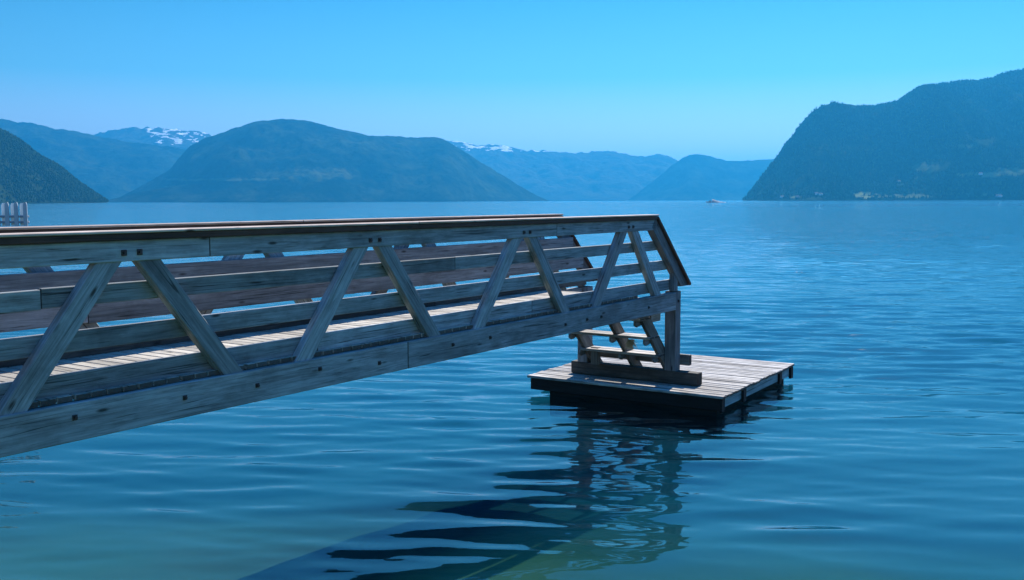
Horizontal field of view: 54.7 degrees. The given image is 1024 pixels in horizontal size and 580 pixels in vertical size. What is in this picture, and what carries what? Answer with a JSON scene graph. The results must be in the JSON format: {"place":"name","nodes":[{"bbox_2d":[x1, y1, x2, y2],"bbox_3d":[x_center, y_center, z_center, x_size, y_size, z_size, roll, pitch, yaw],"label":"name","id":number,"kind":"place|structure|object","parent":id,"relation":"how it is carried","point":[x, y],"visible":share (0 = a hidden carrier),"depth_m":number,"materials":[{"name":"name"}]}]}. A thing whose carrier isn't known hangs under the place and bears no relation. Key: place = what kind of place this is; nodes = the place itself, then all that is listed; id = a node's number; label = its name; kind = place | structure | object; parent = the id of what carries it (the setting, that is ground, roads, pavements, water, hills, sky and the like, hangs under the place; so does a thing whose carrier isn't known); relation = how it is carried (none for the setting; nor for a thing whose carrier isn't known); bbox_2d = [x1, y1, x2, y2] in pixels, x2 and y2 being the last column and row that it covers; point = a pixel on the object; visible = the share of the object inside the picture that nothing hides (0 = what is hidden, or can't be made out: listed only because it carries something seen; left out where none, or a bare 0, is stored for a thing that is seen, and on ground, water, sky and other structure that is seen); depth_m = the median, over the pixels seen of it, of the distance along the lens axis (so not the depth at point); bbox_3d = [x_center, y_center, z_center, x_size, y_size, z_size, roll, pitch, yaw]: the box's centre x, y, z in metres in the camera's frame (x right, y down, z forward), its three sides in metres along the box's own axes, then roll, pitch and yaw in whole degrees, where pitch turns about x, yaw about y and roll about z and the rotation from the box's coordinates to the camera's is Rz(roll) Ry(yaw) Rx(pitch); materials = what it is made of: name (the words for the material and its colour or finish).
{"place":"outdoors","nodes":[
{"label":"outdoors","id":0,"kind":"place"},
{"bbox_2d":[0,135,107,204],"bbox_3d":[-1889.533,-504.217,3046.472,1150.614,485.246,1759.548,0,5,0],"label":"mountain","id":1,"kind":"structure","parent":0,"point":[37,187],"depth_m":2961.49,"materials":[{"name":"blue plant"}]},
{"bbox_2d":[0,128,108,202],"bbox_3d":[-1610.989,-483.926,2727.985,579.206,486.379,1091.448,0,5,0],"label":"forest","id":2,"kind":"object","parent":1,"relation":"on","point":[73,183],"visible":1,"depth_m":3055.31,"materials":[{"name":"green plant"}]},
{"bbox_2d":[0,119,185,199],"bbox_3d":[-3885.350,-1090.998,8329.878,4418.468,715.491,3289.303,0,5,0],"label":"mountain","id":3,"kind":"structure","parent":0,"point":[108,168],"depth_m":7999.51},
{"bbox_2d":[95,127,210,149],"bbox_3d":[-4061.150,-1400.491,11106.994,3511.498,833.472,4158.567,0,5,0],"label":"mountain","id":4,"kind":"structure","parent":0,"point":[176,138],"depth_m":10646.08,"materials":[{"name":"blue stone"}]},
{"bbox_2d":[108,182,380,202],"bbox_3d":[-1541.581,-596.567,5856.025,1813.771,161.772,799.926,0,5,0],"label":"mountain","id":5,"kind":"structure","parent":0,"point":[245,192],"depth_m":5671.18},
{"bbox_2d":[121,119,548,201],"bbox_3d":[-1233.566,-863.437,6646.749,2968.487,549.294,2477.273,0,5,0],"label":"mountain","id":6,"kind":"structure","parent":0,"point":[283,160],"depth_m":6031.06,"materials":[{"name":"blue stone"}]},
{"bbox_2d":[0,200,1023,579],"bbox_3d":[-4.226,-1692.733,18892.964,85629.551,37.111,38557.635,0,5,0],"label":"water","id":7,"kind":"structure","parent":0,"point":[830,485],"depth_m":13.79,"materials":[{"name":"blue liquid"}]},
{"bbox_2d":[0,0,1023,160],"label":"sky","id":8,"kind":"structure","parent":0,"point":[727,80],"materials":[{"name":"blue"}]},
{"bbox_2d":[446,140,677,200],"bbox_3d":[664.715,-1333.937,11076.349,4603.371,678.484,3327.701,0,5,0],"label":"mountain","id":9,"kind":"structure","parent":0,"point":[589,176],"depth_m":10395.75,"materials":[{"name":"rock"},{"name":"foliage"},{"name":"snow"}]},
{"bbox_2d":[627,154,773,200],"bbox_3d":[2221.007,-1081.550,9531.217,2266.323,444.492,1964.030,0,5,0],"label":"mountain","id":10,"kind":"structure","parent":0,"point":[696,177],"depth_m":9159.37,"materials":[{"name":"blue stone"}]},
{"bbox_2d":[743,73,1023,201],"bbox_3d":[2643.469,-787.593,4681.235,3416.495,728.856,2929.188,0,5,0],"label":"mountain","id":11,"kind":"structure","parent":0,"point":[932,170],"depth_m":3783.98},
{"bbox_2d":[742,68,1023,199],"bbox_3d":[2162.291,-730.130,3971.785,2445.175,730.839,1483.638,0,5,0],"label":"forest","id":12,"kind":"object","parent":11,"relation":"on","point":[938,89],"visible":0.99,"depth_m":3848.33,"materials":[{"name":"green plant"}]},
{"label":"deep water","id":13,"kind":"structure","parent":0,"visible":0},
{"bbox_2d":[0,202,29,225],"bbox_3d":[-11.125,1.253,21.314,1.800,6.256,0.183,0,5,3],"label":"picket fence","id":14,"kind":"object","parent":13,"relation":"in","point":[14,216],"visible":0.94,"depth_m":20.95,"materials":[{"name":"grey paint"}]},
{"bbox_2d":[527,355,793,436],"bbox_3d":[2.369,1.525,15.319,3.100,0.613,3.161,3,6,33],"label":"swimming raft","id":15,"kind":"object","parent":13,"relation":"on","point":[702,409],"visible":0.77,"depth_m":14.18,"materials":[{"name":"grey wood"}]},
{"bbox_2d":[0,214,701,457],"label":"footbridge","id":16,"kind":"object","parent":15,"relation":"on","point":[75,371],"visible":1,"depth_m":8.36,"materials":[{"name":"wood"}]},
{"bbox_2d":[624,339,637,348],"bbox_3d":[1.695,0.773,14.040,0.206,0.143,0.325,0,5,0],"label":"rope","id":17,"kind":"object","parent":16,"relation":"hanging from","point":[630,343],"visible":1,"depth_m":14.01,"materials":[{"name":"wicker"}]}
]}

